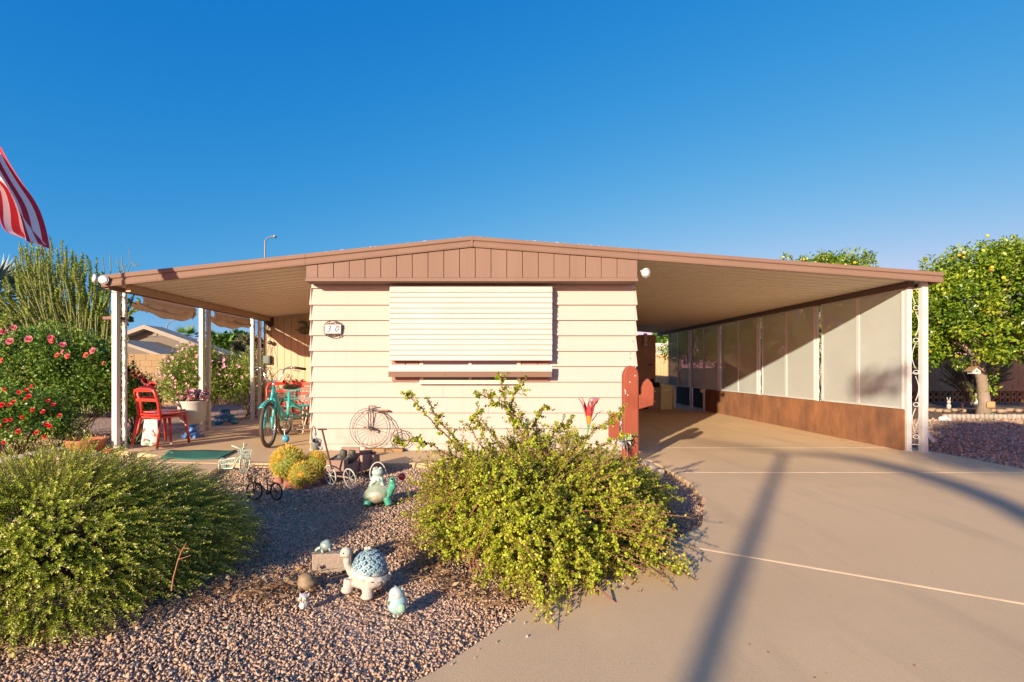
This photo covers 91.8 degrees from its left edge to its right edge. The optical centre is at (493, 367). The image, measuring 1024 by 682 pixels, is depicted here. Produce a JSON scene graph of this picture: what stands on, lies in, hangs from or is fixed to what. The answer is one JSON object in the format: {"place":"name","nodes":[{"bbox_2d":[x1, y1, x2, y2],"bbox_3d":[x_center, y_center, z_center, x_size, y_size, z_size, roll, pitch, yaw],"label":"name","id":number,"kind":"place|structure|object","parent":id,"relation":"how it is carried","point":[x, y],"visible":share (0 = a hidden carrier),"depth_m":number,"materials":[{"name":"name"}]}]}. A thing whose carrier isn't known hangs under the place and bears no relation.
{"place":"outdoors","nodes":[
{"label":"outdoors","id":0,"kind":"place"},
{"bbox_2d":[8,462,221,522],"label":"walkway","id":1,"kind":"structure","parent":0,"point":[211,467],"depth_m":5.42,"materials":[{"name":"concrete"}]},
{"bbox_2d":[121,325,235,353],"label":"gabled house","id":2,"kind":"structure","parent":0,"point":[145,339],"depth_m":29.34,"materials":[{"name":"grey paint"}]},
{"bbox_2d":[108,418,643,467],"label":"patio","id":3,"kind":"structure","parent":0,"point":[222,437],"depth_m":6.77,"materials":[{"name":"concrete"}]},
{"bbox_2d":[103,426,142,444],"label":"strappy plant","id":4,"kind":"object","parent":3,"relation":"on","point":[138,439],"visible":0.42,"depth_m":7.03,"materials":[{"name":"plant"}]},
{"bbox_2d":[130,388,190,449],"bbox_3d":[-4.606,0.679,6.880,0.496,0.827,0.538,0,0,17],"label":"red chair","id":5,"kind":"object","parent":3,"relation":"on","point":[159,415],"visible":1,"depth_m":6.72,"materials":[{"name":"metal"}]},
{"bbox_2d":[141,419,157,445],"bbox_3d":[-4.628,0.868,6.651,0.350,0.360,0.051,0,0,20],"label":"hanging cloth","id":6,"kind":"object","parent":5,"relation":"hanging from","point":[149,433],"visible":1,"depth_m":6.64,"materials":[{"name":"fabric"}]},
{"bbox_2d":[135,386,189,443],"bbox_3d":[-4.861,0.679,7.299,0.538,0.827,0.496,0,0,-2],"label":"red chair","id":7,"kind":"object","parent":3,"relation":"on","point":[156,410],"visible":0.46,"depth_m":7.10,"materials":[{"name":"metal"}]},
{"bbox_2d":[169,387,216,437],"bbox_3d":[-4.697,0.701,7.761,0.569,0.778,0.462,0,0,0],"label":"urn planter","id":8,"kind":"object","parent":3,"relation":"on","point":[196,410],"visible":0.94,"depth_m":7.66,"materials":[{"name":"white ceramic"}]},
{"bbox_2d":[160,450,235,459],"bbox_3d":[-3.753,1.079,6.196,1.004,0.026,0.646,0,0,0],"label":"door mat","id":9,"kind":"object","parent":3,"relation":"on","point":[194,454],"depth_m":6.16,"materials":[{"name":"fabric"}]},
{"bbox_2d":[101,254,311,449],"bbox_3d":[-3.786,-0.173,11.270,2.826,2.526,10.060,0,0,0],"label":"patio cover","id":10,"kind":"object","parent":3,"relation":"on","point":[261,289],"visible":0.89,"depth_m":6.94,"materials":[{"name":"metal"}]},
{"bbox_2d":[98,275,108,283],"bbox_3d":[-4.873,-1.100,6.254,0.110,0.116,0.148,0,0,0],"label":"flood light","id":11,"kind":"object","parent":10,"relation":"attached to","point":[103,279],"visible":0.99,"depth_m":6.20,"materials":[{"name":"white paint"}]},
{"bbox_2d":[132,297,196,320],"bbox_3d":[-5.000,-0.885,7.615,0.152,0.294,1.370,0,0,0],"label":"rolled shade","id":12,"kind":"object","parent":10,"relation":"hanging from","point":[167,310],"visible":0.98,"depth_m":7.50,"materials":[{"name":"beige fabric"}]},
{"bbox_2d":[211,311,250,328],"bbox_3d":[-5.000,-0.888,9.435,0.167,0.288,1.430,0,0,0],"label":"rolled shade","id":13,"kind":"object","parent":10,"relation":"hanging from","point":[220,319],"visible":0.96,"depth_m":9.34,"materials":[{"name":"beige fabric"}]},
{"bbox_2d":[261,326,273,367],"bbox_3d":[-4.761,-0.354,10.420,0.288,1.382,0.080,0,0,0],"label":"wind chime","id":14,"kind":"object","parent":10,"relation":"hanging from","point":[270,342],"visible":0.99,"depth_m":10.43,"materials":[{"name":"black metal"}]},
{"bbox_2d":[261,367,280,396],"bbox_3d":[-4.529,0.286,10.093,0.400,0.626,0.025,0,0,0],"label":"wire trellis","id":15,"kind":"object","parent":10,"relation":"attached to","point":[271,374],"visible":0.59,"depth_m":10.10,"materials":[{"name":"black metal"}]},
{"bbox_2d":[214,415,218,424],"bbox_3d":[-5.499,1.055,9.950,0.210,0.190,0.210,0,0,0],"label":"glazed pot","id":16,"kind":"object","parent":3,"relation":"on","point":[216,417],"visible":0.45,"depth_m":9.87,"materials":[{"name":"blue ceramic"}]},
{"bbox_2d":[219,409,230,415],"bbox_3d":[-5.355,0.933,9.900,0.220,0.200,0.220,0,0,0],"label":"glazed pot","id":17,"kind":"object","parent":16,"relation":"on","point":[224,412],"visible":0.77,"depth_m":9.83,"materials":[{"name":"blue ceramic"}]},
{"bbox_2d":[218,415,230,424],"bbox_3d":[-5.175,1.014,9.550,0.242,0.170,0.242,0,0,0],"label":"glazed pot","id":18,"kind":"object","parent":3,"relation":"on","point":[223,419],"visible":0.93,"depth_m":9.46,"materials":[{"name":"blue ceramic"}]},
{"bbox_2d":[229,418,238,423],"bbox_3d":[-5.017,1.040,9.600,0.178,0.130,0.178,0,0,0],"label":"glazed pot","id":19,"kind":"object","parent":3,"relation":"on","point":[234,420],"visible":0.94,"depth_m":9.54,"materials":[{"name":"blue ceramic"}]},
{"bbox_2d":[263,382,288,429],"bbox_3d":[-3.927,0.679,9.020,0.496,0.827,0.538,0,0,-20],"label":"red chair","id":20,"kind":"object","parent":3,"relation":"on","point":[277,383],"visible":0.21,"depth_m":9.19,"materials":[{"name":"metal"}]},
{"bbox_2d":[254,366,310,447],"bbox_3d":[-3.060,0.536,7.386,0.747,1.109,1.868,0,0,0],"label":"tricycle","id":21,"kind":"object","parent":3,"relation":"on","point":[273,403],"visible":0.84,"depth_m":7.02,"materials":[{"name":"teal metal"}]},
{"bbox_2d":[264,313,310,418],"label":"wall","id":22,"kind":"structure","parent":3,"relation":"on","point":[290,345],"depth_m":10.50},
{"bbox_2d":[263,356,270,363],"bbox_3d":[-4.767,-0.169,10.451,0.140,0.170,0.097,0,0,0],"label":"meter box","id":23,"kind":"object","parent":22,"relation":"attached to","point":[266,359],"visible":1,"depth_m":10.40,"materials":[{"name":"metal"}]},
{"bbox_2d":[266,317,273,327],"bbox_3d":[-4.704,-0.948,10.430,0.120,0.205,0.130,0,0,0],"label":"speaker box","id":24,"kind":"object","parent":22,"relation":"attached to","point":[270,323],"visible":0.88,"depth_m":10.37,"materials":[{"name":"black metal"}]},
{"bbox_2d":[295,321,309,333],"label":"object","id":25,"kind":"object","parent":22,"relation":"attached to","point":[305,327],"visible":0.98,"depth_m":10.44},
{"bbox_2d":[272,382,310,432],"bbox_3d":[-3.420,0.677,8.572,0.528,0.839,0.672,0,0,0],"label":"glider chair","id":26,"kind":"object","parent":3,"relation":"on","point":[302,393],"visible":0.41,"depth_m":8.82,"materials":[{"name":"red metal"}]},
{"bbox_2d":[350,405,409,451],"bbox_3d":[-1.478,0.789,6.440,0.781,0.601,0.110,0,0,0],"label":"penny farthing ornament","id":27,"kind":"object","parent":3,"relation":"on","point":[395,449],"visible":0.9,"depth_m":6.44,"materials":[{"name":"beige metal"}]},
{"bbox_2d":[305,236,637,450],"bbox_3d":[-0.281,-0.272,11.368,4.341,2.783,10.264,0,0,0],"label":"mobile home","id":28,"kind":"object","parent":3,"relation":"on","point":[450,326],"visible":0.98,"depth_m":6.49,"materials":[{"name":"beige"}]},
{"bbox_2d":[323,321,341,336],"bbox_3d":[-2.094,-0.505,6.472,0.249,0.220,0.020,0,0,0],"label":"number plaque","id":29,"kind":"object","parent":28,"relation":"attached to","point":[331,328],"visible":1,"depth_m":6.47,"materials":[{"name":"white metal"}]},
{"bbox_2d":[418,361,520,383],"bbox_3d":[-0.304,-0.347,6.480,1.341,1.122,0.060,0,0,0],"label":"window","id":30,"kind":"structure","parent":28,"relation":"in","point":[422,380],"depth_m":6.49,"materials":[{"name":"glass"}]},
{"bbox_2d":[578,397,601,449],"bbox_3d":[1.112,0.705,5.703,0.242,0.739,0.221,0,0,43],"label":"metal tulip","id":31,"kind":"object","parent":3,"relation":"on","point":[589,408],"visible":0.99,"depth_m":5.69,"materials":[{"name":"red metal"}]},
{"bbox_2d":[55,501,703,557],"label":"gravel","id":32,"kind":"structure","parent":0,"point":[379,520],"depth_m":3.60,"materials":[{"name":"gravel"}]},
{"bbox_2d":[0,404,1023,681],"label":"gravel yard","id":33,"kind":"structure","parent":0,"point":[104,424],"depth_m":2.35,"materials":[{"name":"gravel"}]},
{"bbox_2d":[0,254,31,378],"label":"fan palm","id":34,"kind":"object","parent":33,"relation":"on","point":[4,267],"visible":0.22,"depth_m":13.97,"materials":[{"name":"green plant"}]},
{"bbox_2d":[0,377,96,454],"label":"red rose bush","id":35,"kind":"object","parent":33,"relation":"on","point":[35,409],"visible":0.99,"depth_m":6.44,"materials":[{"name":"green plant"}]},
{"bbox_2d":[0,235,140,412],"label":"ocotillo","id":36,"kind":"object","parent":33,"relation":"on","point":[41,304],"visible":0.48,"depth_m":11.04,"materials":[{"name":"green plant"}]},
{"bbox_2d":[65,437,106,453],"bbox_3d":[-5.294,1.032,6.450,0.428,0.215,0.428,0,0,0],"label":"terracotta bowl","id":37,"kind":"object","parent":33,"relation":"on","point":[101,445],"visible":0.62,"depth_m":6.40,"materials":[{"name":"orange ceramic"}]},
{"bbox_2d":[0,433,174,472],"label":"gravel","id":38,"kind":"structure","parent":33,"relation":"on","point":[109,441],"depth_m":7.39,"materials":[{"name":"gravel"}]},
{"bbox_2d":[0,146,49,248],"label":"flag","id":39,"kind":"object","parent":38,"relation":"on","point":[21,215],"visible":1,"depth_m":5.09,"materials":[{"name":"fabric"}]},
{"bbox_2d":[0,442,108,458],"bbox_3d":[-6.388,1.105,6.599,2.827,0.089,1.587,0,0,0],"label":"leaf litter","id":40,"kind":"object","parent":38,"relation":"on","point":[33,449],"visible":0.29,"depth_m":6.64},
{"bbox_2d":[0,318,145,439],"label":"pink rose bush","id":41,"kind":"object","parent":38,"relation":"on","point":[43,353],"visible":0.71,"depth_m":7.60,"materials":[{"name":"green plant"}]},
{"bbox_2d":[101,368,167,436],"bbox_3d":[-5.787,0.582,8.250,1.329,1.148,0.932,0,0,17],"label":"dark rose bush","id":42,"kind":"object","parent":38,"relation":"on","point":[147,406],"visible":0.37,"depth_m":8.19,"materials":[{"name":"green plant"}]},
{"bbox_2d":[0,429,268,658],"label":"trailing bush","id":43,"kind":"object","parent":33,"relation":"on","point":[147,508],"visible":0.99,"depth_m":2.51,"materials":[{"name":"green plant"}]},
{"bbox_2d":[5,354,263,403],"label":"block wall","id":44,"kind":"structure","parent":33,"relation":"on","point":[149,363],"depth_m":15.50,"materials":[{"name":"brick"}]},
{"bbox_2d":[0,520,291,667],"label":"leaf litter","id":45,"kind":"object","parent":33,"relation":"on","point":[124,623],"visible":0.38,"depth_m":2.26,"materials":[{"name":"plant"}]},
{"bbox_2d":[151,338,237,416],"bbox_3d":[-6.763,0.216,11.273,1.910,1.887,1.597,0,0,0],"label":"oleander shrub","id":46,"kind":"object","parent":33,"relation":"on","point":[176,377],"visible":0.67,"depth_m":11.02,"materials":[{"name":"green plant"}]},
{"bbox_2d":[218,442,251,473],"bbox_3d":[-2.757,0.962,5.307,0.648,0.370,0.236,0,0,41],"label":"wire bicycle planter","id":47,"kind":"object","parent":33,"relation":"on","point":[244,455],"visible":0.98,"depth_m":5.18,"materials":[{"name":"white metal"}]},
{"bbox_2d":[212,347,263,416],"bbox_3d":[-5.590,0.310,11.609,2.063,1.700,1.563,0,0,0],"label":"oleander shrub","id":48,"kind":"object","parent":33,"relation":"on","point":[238,366],"visible":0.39,"depth_m":11.25,"materials":[{"name":"green plant"}]},
{"bbox_2d":[246,472,282,499],"bbox_3d":[-1.933,1.003,4.125,0.410,0.245,0.130,0,0,32],"label":"iron bicycle","id":49,"kind":"object","parent":33,"relation":"on","point":[250,479],"visible":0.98,"depth_m":4.13,"materials":[{"name":"black metal"}]},
{"bbox_2d":[185,565,346,611],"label":"leaf litter","id":50,"kind":"object","parent":33,"relation":"on","point":[217,590],"visible":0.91,"depth_m":2.47,"materials":[{"name":"plant"}]},
{"bbox_2d":[282,435,289,445],"bbox_3d":[-2.238,0.808,5.350,0.084,0.169,0.084,0,0,0],"label":"blue gazing ball","id":51,"kind":"object","parent":33,"relation":"on","point":[285,438],"visible":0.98,"depth_m":5.32,"materials":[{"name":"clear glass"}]},
{"bbox_2d":[284,572,317,593],"bbox_3d":[-0.984,1.097,2.538,0.163,0.092,0.101,0,0,0],"label":"tan turtle figurine","id":52,"kind":"object","parent":33,"relation":"on","point":[306,579],"visible":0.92,"depth_m":2.51,"materials":[{"name":"ceramic"}]},
{"bbox_2d":[298,592,309,608],"bbox_3d":[-0.887,1.096,2.325,0.049,0.078,0.050,0,0,0],"label":"owl figurine","id":53,"kind":"object","parent":33,"relation":"on","point":[303,599],"visible":1,"depth_m":2.31,"materials":[{"name":"beige ceramic"}]},
{"bbox_2d":[302,482,312,489],"bbox_3d":[-1.746,1.120,4.650,0.091,0.098,0.050,0,0,0],"label":"edging brick","id":54,"kind":"object","parent":33,"relation":"on","point":[308,485],"visible":0.64,"depth_m":4.63,"materials":[{"name":"brick"}]},
{"bbox_2d":[304,450,327,477],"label":"barrel cactus","id":55,"kind":"object","parent":33,"relation":"on","point":[319,457],"visible":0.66,"depth_m":5.09,"materials":[{"name":"plant"}]},
{"bbox_2d":[312,547,352,573],"bbox_3d":[-0.908,1.086,2.800,0.214,0.108,0.090,0,0,-10],"label":"concrete block","id":56,"kind":"object","parent":33,"relation":"on","point":[328,560],"depth_m":2.76,"materials":[{"name":"concrete"}]},
{"bbox_2d":[315,539,333,552],"bbox_3d":[-0.947,1.001,2.791,0.102,0.069,0.068,0,0,29],"label":"turtle figurine","id":57,"kind":"object","parent":56,"relation":"on","point":[326,544],"visible":1,"depth_m":2.77,"materials":[{"name":"ceramic"}]},
{"bbox_2d":[340,546,391,600],"bbox_3d":[-0.645,1.025,2.518,0.257,0.241,0.192,0,0,0],"label":"long neck turtle statue","id":58,"kind":"object","parent":33,"relation":"on","point":[366,569],"visible":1,"depth_m":2.46,"materials":[{"name":"stone"}]},
{"bbox_2d":[363,462,395,506],"bbox_3d":[-0.943,0.968,4.149,0.285,0.359,0.221,0,0,0],"label":"tortoise statue","id":59,"kind":"object","parent":33,"relation":"on","point":[378,490],"visible":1,"depth_m":4.08,"materials":[{"name":"green ceramic"}]},
{"bbox_2d":[387,585,406,616],"bbox_3d":[-0.441,1.069,2.278,0.091,0.135,0.087,0,0,0],"label":"bird figurine","id":60,"kind":"object","parent":33,"relation":"on","point":[397,602],"visible":1,"depth_m":2.25,"materials":[{"name":"ceramic"}]},
{"bbox_2d":[197,466,701,503],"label":"gravel","id":61,"kind":"structure","parent":33,"relation":"on","point":[323,490],"depth_m":4.69,"materials":[{"name":"gravel"}]},
{"bbox_2d":[274,477,283,483],"bbox_3d":[-2.107,1.120,4.863,0.093,0.095,0.048,0,0,13],"label":"edging brick","id":62,"kind":"object","parent":61,"relation":"on","point":[279,480],"visible":0.62,"depth_m":4.84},
{"bbox_2d":[268,444,306,480],"bbox_3d":[-2.082,0.966,5.054,0.403,0.408,0.403,0,0,0],"label":"barrel cactus","id":63,"kind":"object","parent":61,"relation":"on","point":[284,459],"visible":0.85,"depth_m":4.95,"materials":[{"name":"plant"}]},
{"bbox_2d":[283,481,292,487],"bbox_3d":[-1.962,1.121,4.732,0.099,0.091,0.053,0,0,0],"label":"edging brick","id":64,"kind":"object","parent":61,"relation":"on","point":[286,484],"visible":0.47,"depth_m":4.71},
{"bbox_2d":[287,459,318,488],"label":"barrel cactus","id":65,"kind":"object","parent":61,"relation":"on","point":[302,473],"visible":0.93,"depth_m":4.64,"materials":[{"name":"plant"}]},
{"bbox_2d":[318,429,379,488],"bbox_3d":[-1.438,0.856,5.085,0.426,0.596,1.121,0,0,0],"label":"wooden wagon","id":66,"kind":"object","parent":61,"relation":"on","point":[365,459],"visible":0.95,"depth_m":4.96,"materials":[{"name":"brown wood"}]},
{"bbox_2d":[333,449,346,459],"bbox_3d":[-1.545,0.892,4.971,0.172,0.141,0.076,0,0,-40],"label":"boot","id":67,"kind":"object","parent":66,"relation":"on","point":[342,455],"visible":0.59,"depth_m":4.97,"materials":[{"name":"leather"}]},
{"bbox_2d":[343,449,355,463],"bbox_3d":[-1.456,0.896,4.983,0.076,0.141,0.172,0,0,35],"label":"boot","id":68,"kind":"object","parent":66,"relation":"on","point":[351,455],"visible":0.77,"depth_m":4.99,"materials":[{"name":"leather"}]},
{"bbox_2d":[398,473,406,494],"bbox_3d":[-0.809,1.029,4.400,0.067,0.195,0.067,0,0,-45],"label":"red gazing ball","id":69,"kind":"object","parent":61,"relation":"on","point":[401,476],"visible":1,"depth_m":4.38,"materials":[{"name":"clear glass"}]},
{"bbox_2d":[390,519,679,611],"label":"leaf litter","id":70,"kind":"object","parent":33,"relation":"on","point":[456,582],"visible":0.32,"depth_m":2.60,"materials":[{"name":"plant"}]},
{"bbox_2d":[392,372,697,629],"bbox_3d":[0.517,0.574,3.350,2.315,1.101,2.036,0,0,-29],"label":"succulent bush","id":71,"kind":"object","parent":33,"relation":"on","point":[522,513],"visible":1,"depth_m":2.74,"materials":[{"name":"green plant"}]},
{"bbox_2d":[608,366,653,461],"bbox_3d":[1.597,0.573,5.748,0.516,1.195,0.094,0,0,0],"label":"wooden cactus","id":72,"kind":"object","parent":33,"relation":"on","point":[634,399],"visible":0.8,"depth_m":5.71,"materials":[{"name":"red wood"}]},
{"bbox_2d":[618,434,630,454],"bbox_3d":[1.481,0.894,5.658,0.168,0.291,0.080,0,0,0],"label":"tin dragonfly","id":73,"kind":"object","parent":72,"relation":"attached to","point":[624,443],"visible":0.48,"depth_m":5.64},
{"bbox_2d":[627,435,638,450],"bbox_3d":[1.608,0.867,5.698,0.143,0.184,0.026,0,0,0],"label":"iron lizard","id":74,"kind":"object","parent":72,"relation":"attached to","point":[633,442],"visible":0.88,"depth_m":5.69},
{"bbox_2d":[639,456,663,475],"bbox_3d":[1.756,1.123,5.710,0.059,0.095,0.982,0,0,-2],"label":"edging strip","id":75,"kind":"object","parent":33,"relation":"on","point":[656,468],"visible":0.36,"depth_m":5.45,"materials":[{"name":"concrete"}]},
{"bbox_2d":[0,0,1023,354],"label":"sky","id":76,"kind":"structure","parent":0,"point":[175,133],"materials":[{"name":"blue"}]},
{"bbox_2d":[414,441,1023,681],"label":"driveway","id":77,"kind":"structure","parent":0,"point":[798,623],"depth_m":2.03,"materials":[{"name":"concrete"}]},
{"bbox_2d":[639,403,888,447],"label":"driveway","id":78,"kind":"structure","parent":0,"point":[683,426],"depth_m":8.21,"materials":[{"name":"concrete"}]},
{"bbox_2d":[636,335,655,393],"bbox_3d":[3.104,0.095,14.890,2.691,1.990,2.620,0,0,0],"label":"storage room","id":79,"kind":"object","parent":78,"relation":"on","point":[646,363],"visible":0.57,"depth_m":13.60,"materials":[{"name":"wood"}]},
{"bbox_2d":[644,387,659,409],"bbox_3d":[4.179,0.800,13.115,0.312,0.580,0.470,0,0,0],"label":"filing cabinet","id":80,"kind":"object","parent":78,"relation":"on","point":[655,405],"visible":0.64,"depth_m":12.90,"materials":[{"name":"metal"}]},
{"bbox_2d":[659,384,672,409],"bbox_3d":[4.508,0.770,13.115,0.319,0.640,0.470,0,0,0],"label":"filing cabinet","id":81,"kind":"object","parent":78,"relation":"on","point":[666,396],"visible":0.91,"depth_m":12.90,"materials":[{"name":"metal"}]},
{"bbox_2d":[673,390,675,408],"bbox_3d":[4.786,0.840,13.200,0.063,0.500,0.200,0,0,0],"label":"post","id":82,"kind":"object","parent":78,"relation":"on","point":[674,399],"visible":0.56,"depth_m":13.10,"materials":[{"name":"paint"}]},
{"bbox_2d":[635,249,943,452],"bbox_3d":[3.823,-0.203,11.270,3.992,2.587,10.060,0,0,0],"label":"carport","id":83,"kind":"object","parent":78,"relation":"on","point":[705,313],"visible":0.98,"depth_m":7.86,"materials":[{"name":"paint"}]},
{"bbox_2d":[640,268,649,277],"bbox_3d":[1.931,-1.202,6.337,0.120,0.120,0.157,0,0,0],"label":"flood light","id":84,"kind":"object","parent":83,"relation":"attached to","point":[645,272],"visible":1,"depth_m":6.28,"materials":[{"name":"white paint"}]},
{"bbox_2d":[643,333,647,346],"bbox_3d":[4.137,-0.747,13.500,0.140,0.370,0.140,0,0,0],"label":"pendant lamp","id":85,"kind":"object","parent":83,"relation":"hanging from","point":[645,343],"visible":1,"depth_m":13.45,"materials":[{"name":"metal"}]},
{"bbox_2d":[639,448,1023,477],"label":"driveway","id":86,"kind":"structure","parent":0,"point":[669,461],"depth_m":5.82,"materials":[{"name":"concrete"}]},
{"bbox_2d":[673,472,1023,472],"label":"driveway joint","id":87,"kind":"object","parent":86,"relation":"on","point":[848,472],"visible":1,"depth_m":5.16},
{"bbox_2d":[671,473,1023,603],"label":"driveway","id":88,"kind":"structure","parent":0,"point":[920,529],"depth_m":3.45,"materials":[{"name":"concrete"}]},
{"bbox_2d":[671,543,1023,604],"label":"driveway joint","id":89,"kind":"object","parent":88,"relation":"on","point":[859,576],"visible":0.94,"depth_m":2.59,"materials":[{"name":"concrete"}]},
{"bbox_2d":[837,402,1023,418],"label":"soil bed","id":90,"kind":"object","parent":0,"point":[969,407],"visible":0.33,"depth_m":14.29,"materials":[{"name":"soil"}]},
{"bbox_2d":[657,337,667,362],"bbox_3d":[8.095,-0.525,18.304,3.296,3.350,2.951,0,0,-33],"label":"citrus tree","id":91,"kind":"object","parent":90,"relation":"on","point":[663,350],"visible":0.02,"depth_m":18.62,"materials":[{"name":"green plant"}]},
{"bbox_2d":[761,247,916,401],"bbox_3d":[8.701,-1.033,13.311,5.006,4.388,3.192,0,0,0],"label":"citrus tree","id":92,"kind":"object","parent":90,"relation":"on","point":[830,258],"visible":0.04,"depth_m":12.78,"materials":[{"name":"green plant"}]},
{"bbox_2d":[727,355,1023,402],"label":"block wall","id":93,"kind":"structure","parent":90,"relation":"on","point":[1011,391],"depth_m":16.20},
{"bbox_2d":[912,234,1023,413],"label":"citrus tree","id":94,"kind":"object","parent":90,"relation":"on","point":[990,277],"visible":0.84,"depth_m":11.27,"materials":[{"name":"green plant"}]},
{"bbox_2d":[964,360,983,373],"bbox_3d":[10.948,-0.018,11.300,0.280,0.310,0.200,0,0,0],"label":"birdhouse","id":95,"kind":"object","parent":94,"relation":"hanging from","point":[975,369],"visible":1,"depth_m":11.23,"materials":[{"name":"white paint"}]},
{"bbox_2d":[938,357,1013,404],"bbox_3d":[13.836,0.303,14.201,2.778,1.611,0.926,0,0,0],"label":"upright shrub","id":96,"kind":"object","parent":90,"relation":"on","point":[967,389],"visible":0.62,"depth_m":14.01,"materials":[{"name":"green plant"}]},
{"bbox_2d":[912,418,1023,468],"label":"gravel","id":97,"kind":"structure","parent":0,"point":[947,432],"depth_m":7.90,"materials":[{"name":"gravel"}]},
{"bbox_2d":[938,416,951,420],"bbox_3d":[9.654,1.094,10.590,0.272,0.117,0.121,0,0,0],"label":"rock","id":98,"kind":"object","parent":97,"relation":"on","point":[946,418],"visible":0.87,"depth_m":10.57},
{"label":"ground","id":99,"kind":"structure","parent":0,"visible":0},
{"bbox_2d":[174,324,198,338],"bbox_3d":[-22.229,-1.064,36.010,2.303,4.476,2.272,0,0,0],"label":"fan palm","id":100,"kind":"object","parent":99,"relation":"on","point":[189,330],"visible":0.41,"depth_m":35.77,"materials":[{"name":"green plant"}]},
{"bbox_2d":[211,331,234,350],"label":"broadleaf tree","id":101,"kind":"object","parent":99,"relation":"on","point":[225,340],"visible":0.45,"depth_m":43.31,"materials":[{"name":"green plant"}]},
{"bbox_2d":[226,328,249,337],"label":"broadleaf tree","id":102,"kind":"object","parent":99,"relation":"on","point":[235,333],"visible":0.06,"depth_m":45.31,"materials":[{"name":"green plant"}]},
{"bbox_2d":[230,332,263,353],"bbox_3d":[-19.707,-0.889,40.046,3.061,4.150,2.975,0,0,0],"label":"broadleaf tree","id":103,"kind":"object","parent":99,"relation":"on","point":[241,342],"visible":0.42,"depth_m":39.15,"materials":[{"name":"green plant"}]},
{"bbox_2d":[264,235,276,257],"bbox_3d":[-15.291,-3.958,34.000,0.892,10.257,0.380,0,0,0],"label":"street lamp","id":104,"kind":"object","parent":99,"relation":"on","point":[274,236],"visible":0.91,"depth_m":33.96,"materials":[{"name":"metal"}]},
{"bbox_2d":[652,333,667,348],"bbox_3d":[10.246,-0.618,30.007,1.671,3.606,1.574,0,0,30],"label":"broadleaf tree","id":105,"kind":"object","parent":99,"relation":"on","point":[661,339],"visible":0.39,"depth_m":29.55,"materials":[{"name":"green plant"}]},
{"bbox_2d":[656,343,675,389],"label":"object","id":106,"kind":"object","parent":99,"relation":"on","point":[661,372],"visible":0.18,"depth_m":21.00,"materials":[{"name":"beige paint"}]},
{"bbox_3d":[-1.978,0.906,5.470,0.062,0.541,0.010,0,0,0],"label":"shepherd hook","id":107,"kind":"object","parent":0,"visible":0},
{"bbox_2d":[311,433,322,449],"bbox_3d":[-1.921,0.811,5.412,0.107,0.195,0.219,0,0,-30],"label":"watering can","id":108,"kind":"object","parent":107,"relation":"hanging from","point":[316,443],"visible":0.98,"depth_m":5.42,"materials":[{"name":"metal"}]},
{"bbox_3d":[-3.720,0.826,9.300,0.440,0.533,0.440,0,0,0],"label":"side table","id":109,"kind":"object","parent":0,"visible":0},
{"bbox_2d":[282,379,305,395],"bbox_3d":[-3.733,0.382,9.293,0.477,0.353,0.302,0,0,0],"label":"flower pot","id":110,"kind":"object","parent":109,"relation":"on","point":[285,382],"visible":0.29,"depth_m":9.25,"materials":[{"name":"white ceramic"}]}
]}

